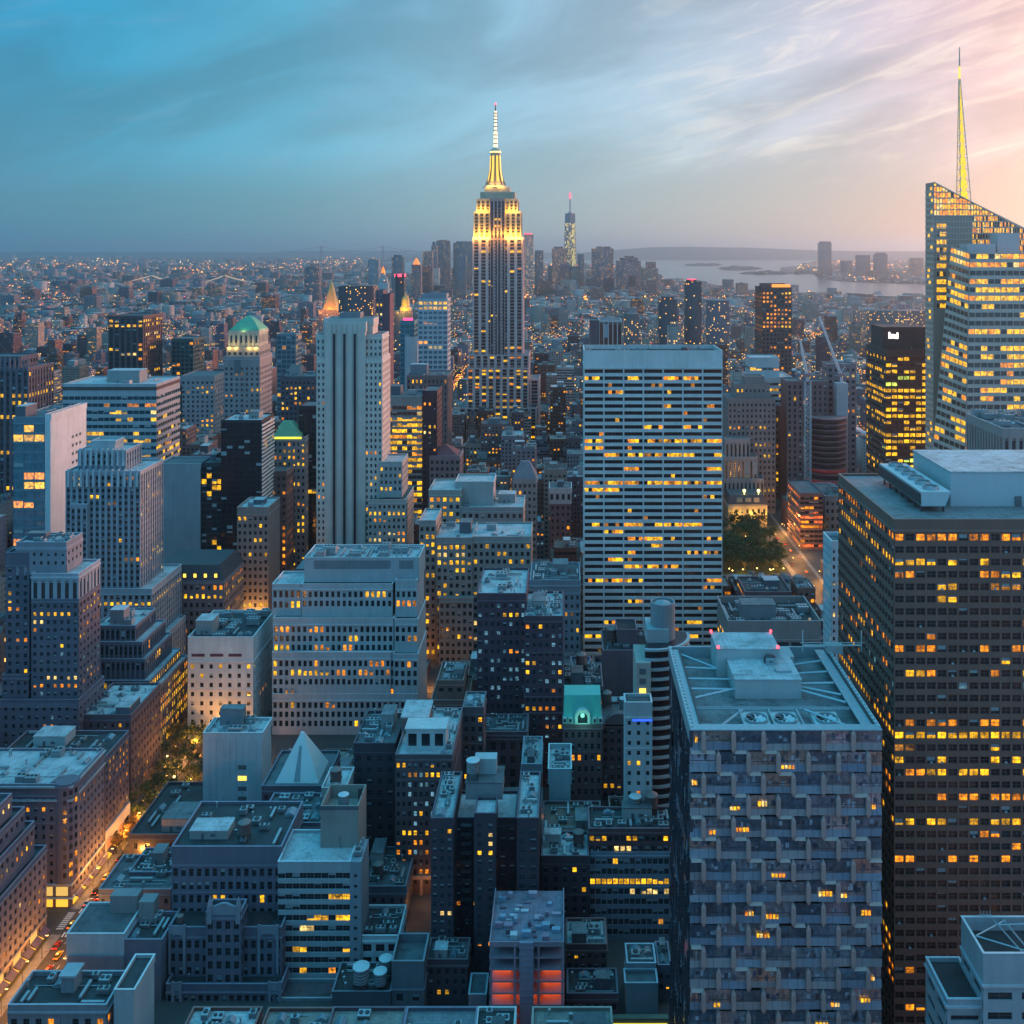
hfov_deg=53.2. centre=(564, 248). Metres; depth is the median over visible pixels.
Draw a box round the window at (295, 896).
[293,894,298,898]
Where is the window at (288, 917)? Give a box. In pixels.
[286,915,291,919]
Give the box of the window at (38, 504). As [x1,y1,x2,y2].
[35,501,43,507]
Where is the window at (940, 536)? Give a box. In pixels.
[938,534,945,539]
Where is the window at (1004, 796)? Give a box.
[1002,794,1009,799]
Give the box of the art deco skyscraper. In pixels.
[459,103,539,439]
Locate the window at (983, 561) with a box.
[981,559,987,564]
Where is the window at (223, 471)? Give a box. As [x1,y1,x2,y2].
[221,469,226,473]
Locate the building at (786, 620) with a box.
[717,596,820,645]
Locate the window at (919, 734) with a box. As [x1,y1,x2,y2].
[917,732,924,737]
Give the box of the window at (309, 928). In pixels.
[307,926,313,930]
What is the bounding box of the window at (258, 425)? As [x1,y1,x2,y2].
[256,423,261,427]
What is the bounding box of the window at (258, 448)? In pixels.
[256,446,261,450]
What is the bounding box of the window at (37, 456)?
[35,454,43,459]
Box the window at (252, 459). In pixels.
[250,457,255,461]
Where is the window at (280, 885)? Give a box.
[278,883,284,888]
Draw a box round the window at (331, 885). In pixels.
[329,883,334,888]
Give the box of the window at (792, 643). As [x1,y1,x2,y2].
[791,642,803,645]
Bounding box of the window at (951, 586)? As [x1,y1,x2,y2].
[949,584,955,589]
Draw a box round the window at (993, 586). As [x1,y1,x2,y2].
[991,584,998,589]
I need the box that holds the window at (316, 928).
[314,926,320,930]
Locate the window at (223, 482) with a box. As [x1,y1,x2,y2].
[221,480,226,484]
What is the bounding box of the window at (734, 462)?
[734,462,735,478]
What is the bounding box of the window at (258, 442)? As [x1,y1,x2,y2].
[256,440,261,444]
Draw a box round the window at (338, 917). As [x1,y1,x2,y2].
[336,915,342,919]
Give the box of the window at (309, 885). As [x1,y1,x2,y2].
[307,883,313,888]
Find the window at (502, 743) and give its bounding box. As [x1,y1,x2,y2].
[501,742,504,749]
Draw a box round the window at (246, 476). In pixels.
[244,474,249,478]
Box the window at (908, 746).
[906,744,913,749]
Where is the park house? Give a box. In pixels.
[723,489,767,526]
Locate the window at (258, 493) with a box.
[256,491,261,496]
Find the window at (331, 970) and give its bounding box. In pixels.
[329,968,334,972]
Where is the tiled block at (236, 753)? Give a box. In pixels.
[203,704,271,800]
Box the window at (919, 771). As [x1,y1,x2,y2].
[917,769,924,774]
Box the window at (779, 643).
[777,642,788,645]
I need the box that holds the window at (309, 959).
[307,957,313,961]
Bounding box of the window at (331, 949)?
[329,947,334,951]
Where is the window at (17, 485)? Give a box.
[14,482,22,488]
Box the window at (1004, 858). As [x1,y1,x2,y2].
[1002,856,1009,861]
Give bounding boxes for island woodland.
[686,263,719,265]
[720,265,762,269]
[742,270,787,273]
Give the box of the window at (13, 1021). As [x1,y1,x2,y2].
[11,1019,16,1023]
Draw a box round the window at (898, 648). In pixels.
[895,645,902,651]
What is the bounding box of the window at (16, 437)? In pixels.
[14,435,22,440]
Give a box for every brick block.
[281,365,315,423]
[563,661,603,706]
[601,619,645,695]
[601,701,623,800]
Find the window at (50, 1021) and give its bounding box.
[48,1019,53,1023]
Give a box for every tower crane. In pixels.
[799,340,814,380]
[818,316,848,382]
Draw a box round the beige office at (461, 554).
[419,508,532,663]
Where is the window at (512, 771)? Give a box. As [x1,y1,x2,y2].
[510,769,514,775]
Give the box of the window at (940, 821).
[938,819,945,824]
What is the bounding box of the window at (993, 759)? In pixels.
[991,757,998,762]
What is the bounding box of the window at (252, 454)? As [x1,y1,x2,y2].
[250,452,255,456]
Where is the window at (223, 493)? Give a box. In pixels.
[221,491,226,496]
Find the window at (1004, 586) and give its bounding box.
[1002,584,1009,589]
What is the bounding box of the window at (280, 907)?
[278,905,284,909]
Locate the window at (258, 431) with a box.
[256,429,261,433]
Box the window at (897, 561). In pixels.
[895,559,902,564]
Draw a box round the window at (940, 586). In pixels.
[938,584,945,589]
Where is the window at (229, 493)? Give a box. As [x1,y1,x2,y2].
[227,491,231,496]
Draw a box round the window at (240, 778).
[238,776,246,780]
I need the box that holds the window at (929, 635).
[927,633,934,638]
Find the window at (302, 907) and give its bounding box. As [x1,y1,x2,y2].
[300,905,306,909]
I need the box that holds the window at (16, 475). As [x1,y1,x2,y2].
[14,473,22,478]
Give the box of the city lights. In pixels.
[1,256,923,425]
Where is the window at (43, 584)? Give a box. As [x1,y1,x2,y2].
[42,583,44,597]
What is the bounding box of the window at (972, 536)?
[970,534,977,539]
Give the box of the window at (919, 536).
[917,534,924,539]
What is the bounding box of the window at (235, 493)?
[233,491,237,496]
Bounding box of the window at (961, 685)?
[959,683,966,688]
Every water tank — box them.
[176,913,184,924]
[237,818,251,841]
[330,766,341,783]
[338,791,348,804]
[352,960,369,989]
[373,860,383,879]
[373,966,386,989]
[379,953,391,973]
[466,756,479,780]
[573,828,583,848]
[576,651,586,665]
[602,689,611,707]
[606,625,616,642]
[619,696,623,709]
[629,793,641,804]
[645,790,657,815]
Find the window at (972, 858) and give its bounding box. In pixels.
[970,856,977,861]
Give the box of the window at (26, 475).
[24,473,33,478]
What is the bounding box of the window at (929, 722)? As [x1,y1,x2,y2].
[927,720,934,725]
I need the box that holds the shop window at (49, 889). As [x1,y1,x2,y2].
[47,887,52,895]
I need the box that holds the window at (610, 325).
[609,324,611,344]
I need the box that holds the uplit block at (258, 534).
[237,497,280,609]
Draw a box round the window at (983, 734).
[981,732,987,737]
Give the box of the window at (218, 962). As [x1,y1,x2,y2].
[217,961,220,968]
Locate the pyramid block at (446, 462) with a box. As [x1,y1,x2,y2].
[429,443,463,485]
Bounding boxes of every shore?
[0,257,551,261]
[780,260,923,283]
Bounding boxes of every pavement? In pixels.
[0,935,60,1017]
[70,742,200,908]
[764,535,795,575]
[768,513,822,583]
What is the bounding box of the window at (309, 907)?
[307,905,313,909]
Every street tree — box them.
[109,830,126,852]
[118,819,135,842]
[127,813,139,822]
[129,790,137,801]
[130,799,144,821]
[136,774,163,793]
[136,787,157,812]
[140,779,159,802]
[150,767,170,789]
[153,756,175,779]
[159,776,178,788]
[160,759,189,777]
[161,741,171,756]
[166,722,186,740]
[166,741,183,759]
[169,723,194,743]
[175,739,196,769]
[182,764,202,780]
[183,720,208,745]
[185,758,202,780]
[186,732,202,752]
[191,750,202,763]
[722,521,729,530]
[722,531,736,538]
[722,548,730,561]
[722,549,735,571]
[723,538,738,562]
[723,547,739,568]
[725,507,741,528]
[728,520,746,532]
[728,536,743,557]
[730,542,747,567]
[732,522,752,537]
[732,534,747,545]
[732,541,751,564]
[735,552,752,572]
[736,514,751,522]
[738,514,752,519]
[739,525,758,535]
[740,530,757,547]
[742,552,761,570]
[743,520,762,527]
[745,534,762,554]
[749,544,764,562]
[750,510,769,530]
[750,523,766,533]
[757,550,771,571]
[759,524,776,546]
[759,538,778,549]
[765,549,781,567]
[765,549,783,572]
[767,541,784,550]
[772,548,788,566]
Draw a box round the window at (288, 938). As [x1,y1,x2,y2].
[286,936,291,940]
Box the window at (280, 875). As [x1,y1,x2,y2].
[278,873,284,877]
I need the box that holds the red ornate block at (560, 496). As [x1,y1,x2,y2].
[549,479,571,548]
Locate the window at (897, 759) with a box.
[895,757,902,762]
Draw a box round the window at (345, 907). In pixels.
[343,905,349,909]
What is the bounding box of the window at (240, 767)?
[238,765,246,769]
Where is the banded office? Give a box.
[62,368,179,460]
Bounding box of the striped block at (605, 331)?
[589,318,621,344]
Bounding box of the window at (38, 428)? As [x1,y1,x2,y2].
[35,425,43,431]
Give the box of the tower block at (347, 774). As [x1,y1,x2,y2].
[321,767,354,803]
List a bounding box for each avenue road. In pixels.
[0,742,202,1023]
[766,513,822,603]
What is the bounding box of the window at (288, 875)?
[286,873,291,877]
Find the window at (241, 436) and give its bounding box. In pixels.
[239,434,243,439]
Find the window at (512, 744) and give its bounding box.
[510,742,514,749]
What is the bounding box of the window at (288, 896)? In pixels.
[286,894,291,898]
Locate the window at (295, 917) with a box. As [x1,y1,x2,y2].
[293,915,298,919]
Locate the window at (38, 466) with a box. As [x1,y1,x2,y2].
[35,463,43,469]
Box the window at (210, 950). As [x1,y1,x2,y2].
[208,948,212,954]
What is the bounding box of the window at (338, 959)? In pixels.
[336,957,342,961]
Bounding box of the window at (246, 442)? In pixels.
[244,440,249,444]
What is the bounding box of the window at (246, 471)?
[244,469,249,473]
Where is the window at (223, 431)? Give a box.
[221,429,226,433]
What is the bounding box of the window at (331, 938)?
[329,936,334,940]
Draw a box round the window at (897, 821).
[895,819,902,824]
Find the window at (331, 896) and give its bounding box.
[329,894,334,898]
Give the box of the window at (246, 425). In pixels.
[244,423,249,427]
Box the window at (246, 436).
[244,434,249,439]
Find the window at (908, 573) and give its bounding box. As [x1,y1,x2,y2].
[906,571,913,576]
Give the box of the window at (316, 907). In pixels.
[314,905,320,909]
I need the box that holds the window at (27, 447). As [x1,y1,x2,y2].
[24,444,33,450]
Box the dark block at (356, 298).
[338,285,377,315]
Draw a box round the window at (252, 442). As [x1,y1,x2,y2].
[250,440,255,444]
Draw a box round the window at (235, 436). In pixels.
[233,434,237,439]
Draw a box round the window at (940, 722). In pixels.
[938,720,945,725]
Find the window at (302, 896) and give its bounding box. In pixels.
[300,894,306,898]
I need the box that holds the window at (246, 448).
[244,446,249,450]
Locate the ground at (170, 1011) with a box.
[0,263,822,1023]
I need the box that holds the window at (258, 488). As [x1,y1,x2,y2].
[256,486,261,490]
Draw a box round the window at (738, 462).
[738,462,739,478]
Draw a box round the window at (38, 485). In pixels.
[35,482,43,488]
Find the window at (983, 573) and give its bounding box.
[981,571,987,576]
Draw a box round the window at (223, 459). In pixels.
[221,457,226,461]
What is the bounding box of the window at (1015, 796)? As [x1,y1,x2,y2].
[1013,794,1019,799]
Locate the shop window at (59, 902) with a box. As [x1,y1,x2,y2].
[56,899,67,906]
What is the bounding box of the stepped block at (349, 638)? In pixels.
[272,542,426,734]
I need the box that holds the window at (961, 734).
[959,732,966,737]
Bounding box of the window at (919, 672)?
[917,670,924,675]
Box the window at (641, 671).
[639,669,645,674]
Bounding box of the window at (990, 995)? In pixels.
[988,993,1010,998]
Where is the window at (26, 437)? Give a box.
[24,435,33,440]
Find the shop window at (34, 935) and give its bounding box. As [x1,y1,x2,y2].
[30,930,36,943]
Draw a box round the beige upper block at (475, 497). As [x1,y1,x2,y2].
[428,474,525,524]
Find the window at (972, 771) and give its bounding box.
[970,769,977,774]
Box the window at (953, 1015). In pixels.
[951,1013,977,1018]
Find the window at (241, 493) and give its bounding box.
[239,491,243,496]
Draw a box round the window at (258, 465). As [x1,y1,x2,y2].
[256,463,261,467]
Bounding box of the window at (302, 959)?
[300,957,306,961]
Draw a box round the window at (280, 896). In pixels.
[278,894,284,898]
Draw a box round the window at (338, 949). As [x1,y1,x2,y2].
[336,947,342,951]
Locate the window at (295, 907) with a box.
[293,905,298,909]
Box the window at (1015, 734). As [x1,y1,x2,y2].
[1013,732,1019,737]
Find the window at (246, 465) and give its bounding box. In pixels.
[244,463,249,467]
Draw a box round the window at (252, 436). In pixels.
[250,434,255,439]
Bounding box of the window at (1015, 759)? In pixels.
[1013,757,1019,762]
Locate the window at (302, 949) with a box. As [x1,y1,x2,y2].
[300,947,306,951]
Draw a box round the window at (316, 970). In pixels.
[314,968,320,972]
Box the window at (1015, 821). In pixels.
[1013,819,1019,824]
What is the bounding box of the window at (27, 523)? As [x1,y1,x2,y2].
[24,520,33,526]
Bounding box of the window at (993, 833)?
[991,831,998,836]
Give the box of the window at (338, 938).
[336,936,342,940]
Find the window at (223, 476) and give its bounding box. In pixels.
[221,474,226,478]
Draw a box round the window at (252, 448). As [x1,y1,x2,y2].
[250,446,255,450]
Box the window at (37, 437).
[35,435,43,440]
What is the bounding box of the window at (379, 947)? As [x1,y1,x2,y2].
[376,944,383,950]
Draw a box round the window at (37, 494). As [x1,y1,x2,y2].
[35,492,43,497]
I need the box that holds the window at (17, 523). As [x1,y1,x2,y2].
[14,520,22,526]
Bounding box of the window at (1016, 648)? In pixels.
[1013,645,1019,651]
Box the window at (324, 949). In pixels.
[322,947,327,951]
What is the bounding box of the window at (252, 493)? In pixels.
[250,491,255,496]
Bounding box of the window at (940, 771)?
[938,769,945,774]
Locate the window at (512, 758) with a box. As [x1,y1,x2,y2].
[510,756,514,762]
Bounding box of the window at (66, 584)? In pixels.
[65,583,68,597]
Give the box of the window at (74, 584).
[73,583,76,597]
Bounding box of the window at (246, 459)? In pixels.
[244,457,249,461]
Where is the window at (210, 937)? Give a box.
[208,935,212,941]
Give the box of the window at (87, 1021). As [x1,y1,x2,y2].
[85,1019,90,1023]
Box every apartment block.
[431,752,540,975]
[463,691,486,789]
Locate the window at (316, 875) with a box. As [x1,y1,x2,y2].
[314,873,320,877]
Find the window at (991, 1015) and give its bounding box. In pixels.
[988,1012,1010,1018]
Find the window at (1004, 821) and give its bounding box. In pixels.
[1002,819,1009,824]
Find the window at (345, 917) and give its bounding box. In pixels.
[343,915,349,919]
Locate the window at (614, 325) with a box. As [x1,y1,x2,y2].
[613,324,616,344]
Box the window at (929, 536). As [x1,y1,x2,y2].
[927,534,934,539]
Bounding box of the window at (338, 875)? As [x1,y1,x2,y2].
[336,873,342,877]
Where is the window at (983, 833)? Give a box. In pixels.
[981,831,987,836]
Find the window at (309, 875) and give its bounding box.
[307,873,313,877]
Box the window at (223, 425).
[221,423,226,427]
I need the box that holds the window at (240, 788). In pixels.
[238,786,246,790]
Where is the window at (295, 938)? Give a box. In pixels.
[293,936,298,940]
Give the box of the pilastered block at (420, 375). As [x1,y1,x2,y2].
[407,363,451,445]
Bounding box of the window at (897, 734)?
[895,732,902,737]
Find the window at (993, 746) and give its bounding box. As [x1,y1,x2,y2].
[991,744,998,749]
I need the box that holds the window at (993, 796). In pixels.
[991,794,998,799]
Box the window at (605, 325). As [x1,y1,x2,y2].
[604,324,607,344]
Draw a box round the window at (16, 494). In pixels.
[14,492,22,497]
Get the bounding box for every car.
[45,965,53,969]
[52,941,61,949]
[53,951,62,959]
[67,920,74,928]
[83,898,92,905]
[92,886,99,893]
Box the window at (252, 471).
[250,469,255,473]
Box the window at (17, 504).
[14,501,22,507]
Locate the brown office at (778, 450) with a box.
[776,404,780,497]
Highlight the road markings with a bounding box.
[7,775,200,1023]
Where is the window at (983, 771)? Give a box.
[981,769,987,774]
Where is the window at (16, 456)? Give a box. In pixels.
[14,454,22,459]
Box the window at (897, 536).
[895,534,902,539]
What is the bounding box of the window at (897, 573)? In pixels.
[895,571,902,576]
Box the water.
[0,259,925,296]
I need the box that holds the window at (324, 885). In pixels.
[322,883,327,888]
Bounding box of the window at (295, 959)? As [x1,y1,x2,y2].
[293,957,298,961]
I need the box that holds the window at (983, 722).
[981,720,987,725]
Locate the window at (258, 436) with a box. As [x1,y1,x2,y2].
[256,434,261,439]
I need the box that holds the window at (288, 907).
[286,905,291,909]
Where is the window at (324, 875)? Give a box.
[322,873,327,877]
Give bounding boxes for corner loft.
[395,700,462,895]
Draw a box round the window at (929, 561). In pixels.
[927,559,934,564]
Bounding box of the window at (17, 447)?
[14,444,22,450]
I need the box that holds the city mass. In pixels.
[0,255,925,842]
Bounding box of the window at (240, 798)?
[238,796,246,800]
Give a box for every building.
[0,293,20,304]
[0,330,21,352]
[0,746,106,907]
[0,793,50,996]
[7,521,12,547]
[7,953,155,1023]
[8,726,129,861]
[13,310,26,331]
[24,288,41,298]
[25,319,43,348]
[37,343,46,357]
[47,335,61,361]
[49,349,63,400]
[53,305,70,318]
[54,369,60,402]
[60,284,75,293]
[62,314,73,326]
[62,360,87,403]
[63,340,75,353]
[66,888,176,1000]
[77,331,86,357]
[80,286,96,297]
[83,682,160,802]
[84,294,101,309]
[87,324,101,355]
[92,364,107,375]
[93,349,107,365]
[98,843,171,910]
[118,285,133,298]
[129,781,224,853]
[148,291,161,302]
[157,311,165,321]
[160,278,176,287]
[162,350,171,364]
[163,549,243,654]
[165,801,303,1001]
[172,336,203,375]
[180,422,195,455]
[185,1006,263,1023]
[186,434,216,455]
[191,443,220,455]
[196,428,220,447]
[201,326,211,341]
[204,347,217,370]
[204,360,211,370]
[213,284,225,295]
[213,364,223,370]
[215,321,227,355]
[215,347,223,362]
[255,281,268,292]
[261,731,340,800]
[262,293,278,308]
[262,1007,332,1023]
[263,316,273,338]
[269,319,282,338]
[269,792,320,828]
[272,366,276,394]
[272,395,276,415]
[274,416,280,432]
[277,784,368,977]
[298,301,315,318]
[300,306,307,321]
[300,319,314,344]
[302,350,315,371]
[326,748,353,783]
[328,1006,406,1023]
[331,933,429,1006]
[354,704,402,855]
[369,838,413,916]
[394,351,399,378]
[403,1006,477,1023]
[414,513,419,543]
[422,265,430,292]
[427,659,430,676]
[427,936,471,1005]
[431,661,473,706]
[451,346,458,365]
[452,409,465,441]
[453,437,465,465]
[466,409,477,441]
[466,435,480,469]
[466,462,489,473]
[468,651,476,690]
[468,973,488,1005]
[471,452,500,469]
[476,1006,516,1023]
[478,406,493,437]
[481,417,509,454]
[486,713,529,786]
[501,426,523,470]
[510,408,530,441]
[511,405,526,443]
[512,440,535,489]
[521,736,543,786]
[531,1006,612,1023]
[533,349,549,373]
[535,420,546,439]
[536,431,548,462]
[536,458,551,472]
[537,361,554,403]
[537,470,543,519]
[537,515,543,558]
[540,405,549,443]
[541,279,550,294]
[541,320,548,332]
[541,801,600,839]
[541,828,588,948]
[544,306,559,324]
[544,461,566,558]
[546,372,556,403]
[548,743,571,800]
[549,432,565,459]
[550,381,565,433]
[550,537,579,561]
[551,314,558,328]
[551,345,562,372]
[557,362,573,416]
[559,264,569,284]
[559,308,568,326]
[562,685,602,805]
[563,432,580,468]
[565,917,607,973]
[566,968,618,1013]
[567,298,575,312]
[567,444,582,468]
[567,465,582,537]
[568,332,578,352]
[570,279,576,295]
[570,415,582,435]
[570,656,590,663]
[571,269,578,286]
[580,390,582,417]
[580,556,582,634]
[581,333,588,371]
[587,801,670,939]
[590,287,601,299]
[604,277,613,291]
[608,795,623,805]
[612,696,620,700]
[612,943,667,1023]
[628,274,634,286]
[630,297,643,313]
[647,279,656,297]
[655,937,670,1000]
[713,340,727,385]
[717,596,820,645]
[722,576,732,595]
[728,575,744,595]
[729,347,741,360]
[731,323,740,338]
[736,282,747,295]
[737,576,790,595]
[745,324,754,354]
[781,493,787,525]
[791,574,820,619]
[792,317,803,339]
[797,338,809,352]
[799,350,811,372]
[802,301,818,318]
[815,333,829,370]
[818,604,822,629]
[823,313,836,342]
[835,338,847,352]
[842,306,851,323]
[847,295,861,308]
[849,322,859,350]
[856,343,866,357]
[860,397,865,430]
[924,911,1023,1023]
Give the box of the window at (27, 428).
[24,425,33,431]
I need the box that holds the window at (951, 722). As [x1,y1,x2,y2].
[949,720,955,725]
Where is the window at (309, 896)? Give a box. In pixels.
[307,894,313,898]
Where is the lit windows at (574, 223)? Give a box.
[565,223,575,265]
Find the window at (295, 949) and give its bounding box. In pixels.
[293,947,298,951]
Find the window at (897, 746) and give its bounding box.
[895,744,902,749]
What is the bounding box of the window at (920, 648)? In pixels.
[917,645,924,651]
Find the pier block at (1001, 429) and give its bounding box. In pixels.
[966,408,1023,449]
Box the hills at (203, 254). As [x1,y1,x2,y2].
[0,252,587,256]
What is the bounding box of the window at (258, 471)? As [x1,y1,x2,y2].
[256,469,261,473]
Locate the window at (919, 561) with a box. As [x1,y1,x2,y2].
[917,559,924,564]
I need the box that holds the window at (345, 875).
[343,873,349,877]
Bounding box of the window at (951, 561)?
[949,559,955,564]
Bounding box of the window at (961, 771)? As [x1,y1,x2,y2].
[959,769,966,774]
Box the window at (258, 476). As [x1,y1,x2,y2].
[256,474,261,478]
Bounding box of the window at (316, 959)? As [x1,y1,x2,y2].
[314,957,320,961]
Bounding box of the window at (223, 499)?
[221,497,226,501]
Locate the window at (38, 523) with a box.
[35,520,43,526]
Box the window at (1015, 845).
[1013,843,1019,848]
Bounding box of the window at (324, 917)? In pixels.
[322,915,327,919]
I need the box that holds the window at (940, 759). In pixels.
[938,757,945,762]
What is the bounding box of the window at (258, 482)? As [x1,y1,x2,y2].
[256,480,261,484]
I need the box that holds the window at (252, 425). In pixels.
[250,423,255,427]
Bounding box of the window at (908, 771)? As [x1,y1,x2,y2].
[906,769,913,774]
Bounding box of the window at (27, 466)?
[24,463,33,469]
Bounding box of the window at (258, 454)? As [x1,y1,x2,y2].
[256,452,261,456]
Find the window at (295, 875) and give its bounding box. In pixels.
[293,873,298,877]
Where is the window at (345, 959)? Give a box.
[343,957,349,961]
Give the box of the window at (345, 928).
[343,926,349,930]
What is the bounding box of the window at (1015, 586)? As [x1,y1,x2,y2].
[1013,584,1019,589]
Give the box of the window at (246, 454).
[244,452,249,456]
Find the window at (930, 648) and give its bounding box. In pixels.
[927,645,934,651]
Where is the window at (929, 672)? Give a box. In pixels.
[927,670,934,675]
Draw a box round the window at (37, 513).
[35,511,43,516]
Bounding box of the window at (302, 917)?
[300,915,306,919]
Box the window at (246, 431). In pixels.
[244,429,249,433]
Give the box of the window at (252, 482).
[250,480,255,484]
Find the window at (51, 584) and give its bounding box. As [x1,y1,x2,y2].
[50,583,52,597]
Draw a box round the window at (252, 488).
[250,486,255,490]
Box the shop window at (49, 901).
[47,899,52,906]
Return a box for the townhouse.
[362,904,406,961]
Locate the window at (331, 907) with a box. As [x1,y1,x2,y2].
[329,905,334,909]
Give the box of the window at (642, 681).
[639,678,645,684]
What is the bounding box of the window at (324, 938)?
[322,936,327,940]
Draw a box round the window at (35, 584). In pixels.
[34,583,36,597]
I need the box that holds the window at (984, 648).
[981,645,987,651]
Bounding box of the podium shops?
[788,480,822,549]
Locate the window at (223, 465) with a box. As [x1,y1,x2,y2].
[221,463,226,467]
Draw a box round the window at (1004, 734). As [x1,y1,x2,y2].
[1002,732,1009,737]
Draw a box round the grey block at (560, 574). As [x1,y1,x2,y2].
[529,558,580,653]
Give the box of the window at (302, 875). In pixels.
[300,873,306,877]
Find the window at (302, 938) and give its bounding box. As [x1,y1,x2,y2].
[300,936,306,940]
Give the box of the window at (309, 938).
[307,936,313,940]
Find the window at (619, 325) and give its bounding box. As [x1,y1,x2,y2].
[618,324,620,344]
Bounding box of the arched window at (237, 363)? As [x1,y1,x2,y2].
[234,360,240,373]
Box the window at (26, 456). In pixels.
[24,454,33,459]
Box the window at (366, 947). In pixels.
[363,944,371,950]
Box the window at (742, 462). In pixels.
[742,462,743,478]
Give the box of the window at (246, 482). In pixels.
[244,480,249,484]
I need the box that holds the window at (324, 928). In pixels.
[322,926,327,930]
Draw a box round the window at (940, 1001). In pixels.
[939,997,944,1011]
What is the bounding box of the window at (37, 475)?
[35,473,43,478]
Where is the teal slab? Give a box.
[400,318,417,388]
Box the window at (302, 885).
[300,883,306,888]
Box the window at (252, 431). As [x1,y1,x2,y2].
[250,429,255,433]
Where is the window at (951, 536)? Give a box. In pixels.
[949,534,955,539]
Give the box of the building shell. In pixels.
[489,888,563,1023]
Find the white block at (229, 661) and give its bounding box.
[187,608,273,738]
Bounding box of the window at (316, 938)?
[314,936,320,940]
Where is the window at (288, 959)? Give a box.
[286,957,291,961]
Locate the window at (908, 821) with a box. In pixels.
[906,819,913,824]
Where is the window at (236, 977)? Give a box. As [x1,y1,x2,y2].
[234,975,238,981]
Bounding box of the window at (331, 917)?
[329,915,334,919]
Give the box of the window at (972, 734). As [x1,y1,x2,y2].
[970,732,977,737]
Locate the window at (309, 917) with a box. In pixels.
[307,915,313,919]
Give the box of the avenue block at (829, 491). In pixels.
[813,483,837,531]
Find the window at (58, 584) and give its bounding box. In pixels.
[57,583,60,597]
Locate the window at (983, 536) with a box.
[981,534,987,539]
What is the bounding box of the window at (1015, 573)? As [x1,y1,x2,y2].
[1013,571,1019,576]
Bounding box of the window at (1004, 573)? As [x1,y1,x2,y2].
[1002,571,1009,576]
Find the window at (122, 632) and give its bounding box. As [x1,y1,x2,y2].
[121,631,124,638]
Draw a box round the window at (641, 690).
[639,688,645,692]
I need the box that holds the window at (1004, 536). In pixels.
[1002,534,1009,539]
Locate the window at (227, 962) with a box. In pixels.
[226,961,229,968]
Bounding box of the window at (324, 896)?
[322,894,327,898]
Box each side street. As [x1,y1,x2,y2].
[47,912,76,930]
[407,912,430,930]
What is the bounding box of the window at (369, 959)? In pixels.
[363,957,371,961]
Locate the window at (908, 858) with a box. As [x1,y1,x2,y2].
[906,856,913,861]
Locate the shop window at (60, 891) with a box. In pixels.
[56,887,67,895]
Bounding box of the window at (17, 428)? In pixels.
[14,425,22,431]
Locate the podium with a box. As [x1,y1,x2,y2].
[276,978,334,1000]
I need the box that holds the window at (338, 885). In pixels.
[336,883,342,888]
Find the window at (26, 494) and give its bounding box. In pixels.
[24,492,33,497]
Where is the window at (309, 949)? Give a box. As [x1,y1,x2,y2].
[307,947,313,951]
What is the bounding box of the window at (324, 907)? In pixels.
[322,905,327,909]
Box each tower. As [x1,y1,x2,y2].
[0,353,53,496]
[0,531,104,747]
[13,402,86,547]
[65,437,185,654]
[108,313,161,375]
[180,371,223,433]
[221,410,274,549]
[223,315,272,417]
[273,465,293,573]
[274,420,308,570]
[277,332,301,418]
[304,266,321,300]
[316,312,390,543]
[319,280,337,332]
[368,259,379,284]
[375,289,393,384]
[377,266,388,292]
[392,255,404,294]
[394,274,405,309]
[394,293,412,351]
[411,258,421,302]
[418,293,450,369]
[423,251,432,290]
[431,242,437,267]
[436,240,450,286]
[453,241,472,285]
[455,256,465,299]
[477,568,563,786]
[513,460,537,557]
[524,233,533,297]
[535,250,542,294]
[552,247,566,285]
[564,193,575,265]
[577,254,583,285]
[582,345,722,660]
[591,247,612,287]
[616,256,640,288]
[623,313,638,344]
[623,693,652,800]
[633,597,689,805]
[640,263,657,295]
[657,296,676,344]
[667,322,681,344]
[668,629,882,1023]
[684,279,701,344]
[704,300,728,358]
[722,374,775,512]
[722,437,763,515]
[755,283,791,375]
[781,361,855,494]
[818,241,831,273]
[823,532,837,660]
[837,450,1023,1023]
[840,261,851,274]
[855,255,869,275]
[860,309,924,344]
[866,324,925,472]
[873,253,886,273]
[909,258,922,275]
[925,47,1023,449]
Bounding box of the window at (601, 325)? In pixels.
[600,324,602,344]
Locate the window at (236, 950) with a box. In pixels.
[234,948,238,954]
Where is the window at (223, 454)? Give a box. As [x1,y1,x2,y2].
[221,452,226,456]
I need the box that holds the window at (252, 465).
[250,463,255,467]
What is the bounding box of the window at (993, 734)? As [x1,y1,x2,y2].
[991,732,998,737]
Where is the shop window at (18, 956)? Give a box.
[13,951,20,965]
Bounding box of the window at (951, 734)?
[949,732,955,737]
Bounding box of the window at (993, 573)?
[991,571,998,576]
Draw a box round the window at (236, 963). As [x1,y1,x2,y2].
[234,961,238,968]
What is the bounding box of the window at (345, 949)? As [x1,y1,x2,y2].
[343,947,349,951]
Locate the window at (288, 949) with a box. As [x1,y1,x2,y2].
[286,947,291,951]
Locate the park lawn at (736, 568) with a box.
[722,529,789,574]
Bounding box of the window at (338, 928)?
[336,926,342,930]
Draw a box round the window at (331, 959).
[329,957,334,961]
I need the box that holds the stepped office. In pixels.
[100,605,187,745]
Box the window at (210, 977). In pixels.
[208,975,212,981]
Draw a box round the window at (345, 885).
[343,883,349,888]
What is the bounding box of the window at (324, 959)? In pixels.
[322,957,327,961]
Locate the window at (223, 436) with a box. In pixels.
[221,434,226,439]
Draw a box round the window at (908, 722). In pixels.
[906,720,913,725]
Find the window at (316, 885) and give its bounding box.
[314,883,320,888]
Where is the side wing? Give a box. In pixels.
[368,453,413,543]
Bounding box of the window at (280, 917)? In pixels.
[278,915,284,919]
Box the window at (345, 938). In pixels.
[343,936,349,940]
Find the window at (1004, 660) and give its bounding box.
[1002,658,1009,663]

